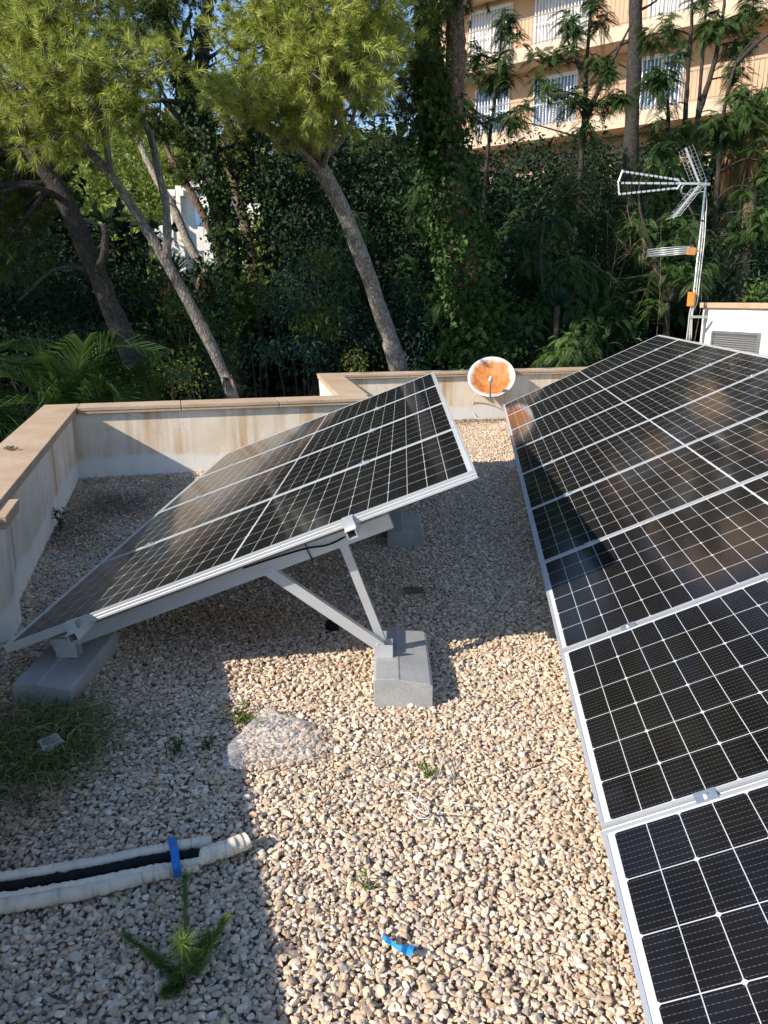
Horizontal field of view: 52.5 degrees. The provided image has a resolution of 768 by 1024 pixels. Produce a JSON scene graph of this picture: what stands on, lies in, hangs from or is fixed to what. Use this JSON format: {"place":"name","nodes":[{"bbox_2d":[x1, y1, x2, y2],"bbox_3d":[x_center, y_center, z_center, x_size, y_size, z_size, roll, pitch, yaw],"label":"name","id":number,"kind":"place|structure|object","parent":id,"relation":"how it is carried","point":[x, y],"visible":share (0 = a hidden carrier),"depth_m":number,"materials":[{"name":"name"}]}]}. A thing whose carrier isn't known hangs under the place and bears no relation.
{"place":"outdoors","nodes":[
{"label":"outdoors","id":0,"kind":"place"},
{"bbox_2d":[2,0,416,153],"label":"sky","id":1,"kind":"structure","parent":0,"point":[186,12],"materials":[{"name":"blue"}]},
{"bbox_2d":[0,111,632,442],"bbox_3d":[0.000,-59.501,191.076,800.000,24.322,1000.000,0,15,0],"label":"hillside","id":2,"kind":"structure","parent":0,"point":[139,186],"depth_m":52.40,"materials":[{"name":"green plant"}]},
{"bbox_2d":[0,229,125,414],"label":"shrub","id":3,"kind":"object","parent":2,"relation":"on","point":[33,296],"visible":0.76,"depth_m":13.97,"materials":[{"name":"green plant"}]},
{"bbox_2d":[0,0,159,400],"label":"pine tree","id":4,"kind":"object","parent":2,"relation":"on","point":[50,184],"visible":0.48,"depth_m":10.63,"materials":[{"name":"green plant"}]},
{"bbox_2d":[0,327,173,440],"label":"feather palm","id":5,"kind":"object","parent":2,"relation":"on","point":[80,385],"visible":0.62,"depth_m":8.65,"materials":[{"name":"green plant"}]},
{"bbox_2d":[0,0,238,398],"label":"pine tree","id":6,"kind":"object","parent":2,"relation":"on","point":[51,69],"visible":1,"depth_m":8.04,"materials":[{"name":"green plant"}]},
{"bbox_2d":[2,316,258,399],"bbox_3d":[-3.974,-0.609,12.426,3.525,4.948,2.635,7,17,25],"label":"shrub","id":7,"kind":"object","parent":2,"relation":"on","point":[207,362],"visible":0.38,"depth_m":12.07,"materials":[{"name":"green plant"}]},
{"bbox_2d":[99,349,196,402],"bbox_3d":[-2.826,0.083,9.769,1.226,4.174,0.973,0,15,0],"label":"feather palm","id":8,"kind":"object","parent":2,"relation":"on","point":[139,366],"visible":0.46,"depth_m":9.23,"materials":[{"name":"green plant"}]},
{"bbox_2d":[145,251,195,352],"bbox_3d":[-4.470,-2.885,16.871,1.108,5.543,1.158,-10,18,-32],"label":"fan palm","id":9,"kind":"object","parent":2,"relation":"on","point":[178,267],"visible":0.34,"depth_m":16.23,"materials":[{"name":"green plant"}]},
{"bbox_2d":[130,124,219,301],"bbox_3d":[-4.331,-5.800,19.247,4.530,8.266,0.910,0,15,0],"label":"bare trunk","id":10,"kind":"object","parent":2,"relation":"on","point":[184,232],"visible":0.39,"depth_m":18.80,"materials":[{"name":"brown plant"}]},
{"bbox_2d":[86,0,276,397],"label":"pine tree","id":11,"kind":"object","parent":2,"relation":"on","point":[198,128],"visible":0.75,"depth_m":14.20,"materials":[{"name":"green plant"}]},
{"bbox_2d":[144,342,219,400],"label":"shrub","id":12,"kind":"object","parent":2,"relation":"on","point":[179,383],"visible":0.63,"depth_m":10.66,"materials":[{"name":"green plant"}]},
{"bbox_2d":[148,130,215,252],"bbox_3d":[-4.154,-6.021,20.228,3.369,7.527,0.913,0,15,0],"label":"bare trunk","id":13,"kind":"object","parent":2,"relation":"on","point":[193,196],"visible":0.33,"depth_m":19.61,"materials":[{"name":"brown plant"}]},
{"bbox_2d":[115,261,267,399],"bbox_3d":[-3.786,-1.808,14.649,3.184,5.945,4.567,0,15,0],"label":"shrub","id":14,"kind":"object","parent":2,"relation":"on","point":[176,311],"visible":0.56,"depth_m":13.88,"materials":[{"name":"green plant"}]},
{"bbox_2d":[189,255,217,309],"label":"fan palm","id":15,"kind":"object","parent":2,"relation":"on","point":[204,265],"visible":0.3,"depth_m":18.11,"materials":[{"name":"green plant"}]},
{"bbox_2d":[154,180,264,275],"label":"white house","id":16,"kind":"structure","parent":2,"relation":"on","point":[192,220],"depth_m":43.26,"materials":[{"name":"paint"}]},
{"bbox_2d":[195,211,202,224],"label":"window","id":17,"kind":"structure","parent":16,"relation":"in","point":[198,221],"depth_m":43.19,"materials":[{"name":"blue glass"}]},
{"bbox_2d":[220,129,270,333],"bbox_3d":[-3.068,-5.011,18.301,1.760,7.850,0.577,4,16,14],"label":"bare trunk","id":18,"kind":"object","parent":2,"relation":"on","point":[248,229],"visible":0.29,"depth_m":17.83,"materials":[{"name":"brown plant"}]},
{"bbox_2d":[226,250,292,397],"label":"shrub","id":19,"kind":"object","parent":2,"relation":"on","point":[255,302],"visible":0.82,"depth_m":14.29,"materials":[{"name":"green plant"}]},
{"bbox_2d":[225,123,367,395],"bbox_3d":[-1.821,-3.463,15.523,2.989,8.011,2.376,-6,16,-20],"label":"shrub","id":20,"kind":"object","parent":2,"relation":"on","point":[278,186],"visible":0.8,"depth_m":14.74,"materials":[{"name":"green plant"}]},
{"bbox_2d":[242,228,366,396],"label":"shrub","id":21,"kind":"object","parent":2,"relation":"on","point":[274,350],"visible":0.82,"depth_m":13.68,"materials":[{"name":"green plant"}]},
{"bbox_2d":[184,0,428,371],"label":"pine tree","id":22,"kind":"object","parent":2,"relation":"on","point":[307,84],"visible":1,"depth_m":9.80,"materials":[{"name":"green plant"}]},
{"bbox_2d":[280,242,381,395],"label":"shrub","id":23,"kind":"object","parent":2,"relation":"on","point":[307,324],"visible":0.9,"depth_m":13.38,"materials":[{"name":"green plant"}]},
{"bbox_2d":[317,105,439,341],"bbox_3d":[-0.266,-4.194,16.375,2.866,8.304,2.829,10,18,32],"label":"shrub","id":24,"kind":"object","parent":2,"relation":"on","point":[391,202],"visible":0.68,"depth_m":15.64,"materials":[{"name":"green plant"}]},
{"bbox_2d":[0,112,767,441],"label":"undergrowth","id":25,"kind":"object","parent":2,"relation":"on","point":[132,272],"visible":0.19,"depth_m":17.95,"materials":[{"name":"green plant"}]},
{"bbox_2d":[323,270,453,371],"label":"shrub","id":26,"kind":"object","parent":2,"relation":"on","point":[416,314],"visible":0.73,"depth_m":14.06,"materials":[{"name":"green plant"}]},
{"bbox_2d":[348,0,538,369],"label":"ivy tree","id":27,"kind":"object","parent":2,"relation":"on","point":[433,88],"visible":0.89,"depth_m":12.82,"materials":[{"name":"green plant"}]},
{"bbox_2d":[462,8,543,225],"bbox_3d":[2.327,-5.622,17.141,2.233,9.622,1.341,0,15,0],"label":"feathery tree","id":28,"kind":"object","parent":2,"relation":"on","point":[500,77],"visible":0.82,"depth_m":16.15,"materials":[{"name":"green plant"}]},
{"bbox_2d":[314,167,737,358],"bbox_3d":[2.869,-4.586,14.729,8.449,3.734,3.235,0,15,0],"label":"thicket","id":29,"kind":"object","parent":2,"relation":"on","point":[649,201],"visible":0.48,"depth_m":14.57,"materials":[{"name":"green plant"}]},
{"bbox_2d":[482,174,591,368],"bbox_3d":[2.531,-2.684,14.198,2.181,6.856,4.088,0,15,0],"label":"shrub","id":30,"kind":"object","parent":2,"relation":"on","point":[517,276],"visible":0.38,"depth_m":14.49,"materials":[{"name":"green plant"}]},
{"bbox_2d":[541,285,574,365],"bbox_3d":[2.858,-1.292,13.296,0.587,5.032,0.547,0,15,0],"label":"palm tree","id":31,"kind":"object","parent":2,"relation":"on","point":[558,299],"visible":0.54,"depth_m":12.71,"materials":[{"name":"green plant"}]},
{"bbox_2d":[526,329,593,367],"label":"shrub","id":32,"kind":"object","parent":2,"relation":"on","point":[563,352],"visible":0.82,"depth_m":12.08,"materials":[{"name":"green plant"}]},
{"bbox_2d":[487,0,644,344],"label":"feathery tree","id":33,"kind":"object","parent":2,"relation":"on","point":[611,104],"visible":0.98,"depth_m":15.19,"materials":[{"name":"green plant"}]},
{"bbox_2d":[497,206,637,366],"bbox_3d":[3.147,-2.039,13.482,2.411,6.174,1.761,0,15,0],"label":"feathery tree","id":34,"kind":"object","parent":2,"relation":"on","point":[574,280],"visible":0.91,"depth_m":13.01,"materials":[{"name":"green plant"}]},
{"bbox_2d":[525,118,633,361],"bbox_3d":[3.698,-3.671,15.574,2.050,7.498,2.374,4,16,13],"label":"tree","id":35,"kind":"object","parent":2,"relation":"on","point":[568,176],"visible":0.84,"depth_m":14.44,"materials":[{"name":"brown plant"}]},
{"bbox_2d":[439,0,767,193],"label":"apartment block","id":36,"kind":"structure","parent":2,"relation":"on","point":[535,14],"depth_m":25.81,"materials":[{"name":"beige paint"}]},
{"bbox_2d":[468,1,513,59],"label":"window","id":37,"kind":"structure","parent":36,"relation":"in","point":[480,18],"depth_m":28.22,"materials":[{"name":"white paint"}]},
{"bbox_2d":[474,85,509,135],"bbox_3d":[3.961,-14.726,28.757,1.469,1.790,0.149,12,20,38],"label":"window","id":38,"kind":"structure","parent":36,"relation":"in","point":[488,102],"depth_m":28.73,"materials":[{"name":"white paint"}]},
{"bbox_2d":[531,70,578,126],"bbox_3d":[5.928,-14.296,27.179,1.695,1.790,0.149,12,20,38],"label":"window","id":39,"kind":"structure","parent":36,"relation":"in","point":[570,77],"depth_m":27.04,"materials":[{"name":"white paint"}]},
{"bbox_2d":[533,0,588,45],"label":"balcony railing","id":40,"kind":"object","parent":36,"relation":"in","point":[541,6],"depth_m":26.67,"materials":[{"name":"white metal"}]},
{"bbox_2d":[639,49,685,109],"bbox_3d":[8.840,-13.659,24.845,1.391,1.790,0.149,12,20,38],"label":"window","id":41,"kind":"structure","parent":36,"relation":"in","point":[645,65],"depth_m":24.75,"materials":[{"name":"white paint"}]},
{"bbox_2d":[647,0,710,19],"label":"balcony railing","id":42,"kind":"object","parent":36,"relation":"in","point":[671,2],"depth_m":24.33,"materials":[{"name":"white metal"}]},
{"bbox_2d":[533,141,710,361],"bbox_3d":[4.713,-3.707,15.249,3.521,7.266,5.490,0,15,0],"label":"shrub","id":43,"kind":"object","parent":2,"relation":"on","point":[611,248],"visible":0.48,"depth_m":15.67,"materials":[{"name":"green plant"}]},
{"bbox_2d":[599,0,657,345],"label":"pine tree","id":44,"kind":"object","parent":2,"relation":"on","point":[634,75],"visible":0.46,"depth_m":17.96,"materials":[{"name":"brown plant"}]},
{"bbox_2d":[589,177,717,365],"bbox_3d":[4.694,-2.196,13.407,1.746,6.787,1.877,15,21,43],"label":"dead shrub","id":45,"kind":"object","parent":2,"relation":"on","point":[643,252],"visible":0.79,"depth_m":12.86,"materials":[{"name":"brown plant"}]},
{"bbox_2d":[585,137,725,335],"bbox_3d":[4.941,-2.773,13.814,2.536,7.400,2.310,-13,20,-39],"label":"feathery tree","id":46,"kind":"object","parent":2,"relation":"on","point":[684,272],"visible":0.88,"depth_m":13.19,"materials":[{"name":"green plant"}]},
{"bbox_2d":[627,0,767,337],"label":"feathery tree","id":47,"kind":"object","parent":2,"relation":"on","point":[662,81],"visible":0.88,"depth_m":15.02,"materials":[{"name":"green plant"}]},
{"bbox_2d":[661,208,767,318],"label":"shrub","id":48,"kind":"object","parent":2,"relation":"on","point":[732,268],"visible":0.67,"depth_m":13.97,"materials":[{"name":"green plant"}]},
{"bbox_2d":[702,130,739,300],"bbox_3d":[6.750,-3.932,16.032,1.146,7.624,1.061,0,15,0],"label":"tree","id":49,"kind":"object","parent":2,"relation":"on","point":[726,178],"visible":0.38,"depth_m":15.22,"materials":[{"name":"green plant"}]},
{"bbox_2d":[686,34,767,302],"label":"feathery tree","id":50,"kind":"object","parent":2,"relation":"on","point":[717,137],"visible":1,"depth_m":13.95,"materials":[{"name":"green plant"}]},
{"bbox_2d":[726,82,767,302],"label":"tree","id":51,"kind":"object","parent":2,"relation":"on","point":[743,171],"visible":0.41,"depth_m":14.70,"materials":[{"name":"green plant"}]},
{"bbox_2d":[0,416,645,1023],"bbox_3d":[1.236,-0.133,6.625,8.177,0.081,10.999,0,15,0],"label":"gravel","id":52,"kind":"structure","parent":0,"point":[448,565],"depth_m":2.60,"materials":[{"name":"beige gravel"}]},
{"bbox_2d":[0,499,21,642],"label":"wall pier","id":53,"kind":"structure","parent":52,"relation":"on","point":[10,617],"depth_m":3.78,"materials":[{"name":"paint"}]},
{"bbox_2d":[0,404,79,600],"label":"parapet wall","id":54,"kind":"structure","parent":52,"relation":"on","point":[39,476],"depth_m":5.26,"materials":[{"name":"paint"}]},
{"bbox_2d":[3,445,17,449],"bbox_3d":[-2.437,-0.420,5.092,0.092,0.023,0.075,0,15,0],"label":"pine cone scale","id":55,"kind":"object","parent":54,"relation":"on","point":[9,447],"visible":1,"depth_m":5.07,"materials":[{"name":"brown wood"}]},
{"bbox_2d":[51,506,66,527],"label":"weed","id":56,"kind":"object","parent":52,"relation":"on","point":[60,521],"visible":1,"depth_m":5.61,"materials":[{"name":"green plant"}]},
{"bbox_2d":[12,632,118,711],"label":"concrete block","id":57,"kind":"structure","parent":52,"relation":"on","point":[48,671],"depth_m":3.28,"materials":[{"name":"grey concrete"}]},
{"bbox_2d":[49,406,393,658],"bbox_3d":[-0.664,-0.219,5.197,1.578,0.692,4.338,0,15,0],"label":"panel mount","id":58,"kind":"object","parent":57,"relation":"on","point":[69,641],"visible":0.67,"depth_m":3.30,"materials":[{"name":"metal"}]},
{"bbox_2d":[3,428,477,652],"bbox_3d":[-0.602,0.079,3.641,2.094,0.035,1.038,-20,14,7],"label":"solar panel","id":59,"kind":"object","parent":58,"relation":"attached to","point":[428,467],"visible":1,"depth_m":3.45,"materials":[{"name":"glass"}]},
{"bbox_2d":[99,402,456,563],"bbox_3d":[-0.578,-0.200,4.662,2.094,0.035,1.038,-20,14,7],"label":"solar panel","id":60,"kind":"object","parent":58,"relation":"attached to","point":[319,465],"visible":0.75,"depth_m":4.58,"materials":[{"name":"glass"}]},
{"bbox_2d":[157,384,445,512],"bbox_3d":[-0.553,-0.478,5.682,2.094,0.035,1.038,-20,14,7],"label":"solar panel","id":61,"kind":"object","parent":58,"relation":"attached to","point":[327,437],"visible":0.79,"depth_m":5.62,"materials":[{"name":"glass"}]},
{"bbox_2d":[198,372,438,477],"bbox_3d":[-0.528,-0.757,6.702,2.094,0.035,1.038,-20,14,7],"label":"solar panel","id":62,"kind":"object","parent":58,"relation":"attached to","point":[394,394],"visible":0.78,"depth_m":6.65,"materials":[{"name":"glass"}]},
{"bbox_2d":[0,669,196,836],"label":"grass","id":63,"kind":"structure","parent":52,"relation":"on","point":[32,736],"depth_m":2.87,"materials":[{"name":"green plant"}]},
{"bbox_2d":[0,832,251,914],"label":"pipe bundle","id":64,"kind":"object","parent":52,"relation":"on","point":[45,886],"visible":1,"depth_m":2.20,"materials":[{"name":"white plastic"}]},
{"bbox_2d":[163,733,183,757],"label":"weed","id":65,"kind":"object","parent":52,"relation":"on","point":[178,746],"visible":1,"depth_m":2.84,"materials":[{"name":"green plant"}]},
{"bbox_2d":[116,869,233,1000],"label":"pine seedling","id":66,"kind":"object","parent":52,"relation":"on","point":[200,951],"visible":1,"depth_m":1.92,"materials":[{"name":"green plant"}]},
{"bbox_2d":[201,735,212,750],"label":"weed","id":67,"kind":"object","parent":52,"relation":"on","point":[206,745],"visible":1,"depth_m":2.86,"materials":[{"name":"green plant"}]},
{"bbox_2d":[73,394,368,479],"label":"parapet wall","id":68,"kind":"structure","parent":52,"relation":"on","point":[119,439],"depth_m":7.44,"materials":[{"name":"paint"}]},
{"bbox_2d":[212,699,261,726],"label":"weed","id":69,"kind":"object","parent":52,"relation":"on","point":[242,717],"visible":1,"depth_m":3.04,"materials":[{"name":"green plant"}]},
{"bbox_2d":[326,619,338,631],"bbox_3d":[-0.262,0.572,3.938,0.068,0.042,0.068,0,15,0],"label":"drain cap","id":70,"kind":"object","parent":52,"relation":"on","point":[331,626],"visible":0.68,"depth_m":3.91,"materials":[{"name":"black plastic"}]},
{"bbox_2d":[317,373,367,395],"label":"parapet wall","id":71,"kind":"structure","parent":52,"relation":"on","point":[336,384],"depth_m":9.14,"materials":[{"name":"paint"}]},
{"bbox_2d":[348,865,374,890],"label":"weed","id":72,"kind":"object","parent":52,"relation":"on","point":[366,883],"visible":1,"depth_m":2.19,"materials":[{"name":"green plant"}]},
{"bbox_2d":[382,934,413,956],"bbox_3d":[0.034,1.096,1.975,0.090,0.026,0.040,6,16,20],"label":"plastic strip","id":73,"kind":"object","parent":52,"relation":"on","point":[408,949],"visible":1,"depth_m":1.97,"materials":[{"name":"blue plastic"}]},
{"bbox_2d":[374,627,432,708],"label":"concrete block","id":74,"kind":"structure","parent":52,"relation":"on","point":[403,676],"depth_m":3.25,"materials":[{"name":"grey concrete"}]},
{"bbox_2d":[387,511,423,549],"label":"concrete block","id":75,"kind":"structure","parent":52,"relation":"on","point":[406,530],"depth_m":5.25,"materials":[{"name":"grey concrete"}]},
{"bbox_2d":[404,587,423,593],"bbox_3d":[0.170,0.442,4.402,0.109,0.025,0.050,0,15,0],"label":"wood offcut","id":76,"kind":"object","parent":52,"relation":"on","point":[413,590],"visible":1,"depth_m":4.38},
{"bbox_2d":[417,761,436,778],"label":"weed","id":77,"kind":"object","parent":52,"relation":"on","point":[427,774],"visible":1,"depth_m":2.71,"materials":[{"name":"green plant"}]},
{"bbox_2d":[402,754,464,818],"bbox_3d":[0.147,0.920,2.628,0.190,0.017,0.366,-2,15,-7],"label":"string","id":78,"kind":"object","parent":52,"relation":"on","point":[437,812],"visible":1,"depth_m":2.51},
{"bbox_2d":[319,367,585,419],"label":"parapet wall","id":79,"kind":"structure","parent":52,"relation":"on","point":[458,392],"depth_m":10.77,"materials":[{"name":"paint"}]},
{"bbox_2d":[468,357,515,418],"bbox_3d":[1.599,-1.696,10.676,0.941,0.852,0.593,-11,19,-34],"label":"satellite dish","id":80,"kind":"object","parent":79,"relation":"attached to","point":[490,377],"visible":0.98,"depth_m":10.54,"materials":[{"name":"paint"}]},
{"bbox_2d":[493,563,536,607],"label":"twig","id":81,"kind":"object","parent":52,"relation":"on","point":[517,582],"visible":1,"depth_m":4.52,"materials":[{"name":"brown wood"}]},
{"bbox_2d":[508,348,756,804],"bbox_3d":[1.852,-0.352,5.416,1.818,1.127,9.534,2,15,6],"label":"panel mount","id":82,"kind":"object","parent":52,"relation":"on","point":[705,795],"visible":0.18,"depth_m":1.97,"materials":[{"name":"metal"}]},
{"bbox_2d":[503,335,678,416],"bbox_3d":[2.428,-1.645,9.396,2.094,0.036,1.038,-23,11,12],"label":"solar panel","id":83,"kind":"object","parent":82,"relation":"attached to","point":[590,372],"visible":0.83,"depth_m":9.35,"materials":[{"name":"glass"}]},
{"bbox_2d":[506,339,705,430],"bbox_3d":[2.305,-1.368,8.382,2.094,0.038,1.038,-23,11,12],"label":"solar panel","id":84,"kind":"object","parent":82,"relation":"attached to","point":[614,376],"visible":0.81,"depth_m":8.33,"materials":[{"name":"glass"}]},
{"bbox_2d":[509,344,740,449],"bbox_3d":[2.183,-1.091,7.368,2.094,0.036,1.038,-23,11,12],"label":"solar panel","id":85,"kind":"object","parent":82,"relation":"attached to","point":[627,389],"visible":0.8,"depth_m":7.31,"materials":[{"name":"glass"}]},
{"bbox_2d":[513,351,767,474],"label":"solar panel","id":86,"kind":"object","parent":82,"relation":"attached to","point":[677,393],"visible":0.88,"depth_m":6.30,"materials":[{"name":"glass"}]},
{"bbox_2d":[519,370,767,510],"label":"solar panel","id":87,"kind":"object","parent":82,"relation":"attached to","point":[706,416],"visible":0.82,"depth_m":5.33,"materials":[{"name":"glass"}]},
{"bbox_2d":[527,411,767,563],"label":"solar panel","id":88,"kind":"object","parent":82,"relation":"attached to","point":[704,468],"visible":0.81,"depth_m":4.35,"materials":[{"name":"glass"}]},
{"bbox_2d":[540,474,767,652],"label":"solar panel","id":89,"kind":"object","parent":82,"relation":"attached to","point":[700,550],"visible":0.89,"depth_m":3.36,"materials":[{"name":"glass"}]},
{"bbox_2d":[560,577,767,830],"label":"solar panel","id":90,"kind":"object","parent":82,"relation":"attached to","point":[670,709],"visible":0.9,"depth_m":2.38,"materials":[{"name":"glass"}]},
{"bbox_2d":[602,780,767,1023],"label":"solar panel","id":91,"kind":"object","parent":82,"relation":"attached to","point":[690,881],"visible":1,"depth_m":1.67,"materials":[{"name":"glass"}]},
{"bbox_2d":[617,145,709,340],"bbox_3d":[3.949,-3.244,11.139,1.429,3.633,0.629,0,15,0],"label":"aerial mast","id":92,"kind":"object","parent":52,"relation":"on","point":[691,297],"visible":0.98,"depth_m":10.85,"materials":[{"name":"metal"}]},
{"bbox_2d":[700,303,767,355],"label":"service wall","id":93,"kind":"structure","parent":52,"relation":"on","point":[741,326],"depth_m":10.79,"materials":[{"name":"white paint"}]},
{"bbox_2d":[738,278,767,302],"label":"shrub","id":94,"kind":"object","parent":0,"point":[762,298],"visible":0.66,"depth_m":12.73,"materials":[{"name":"green plant"}]}
]}

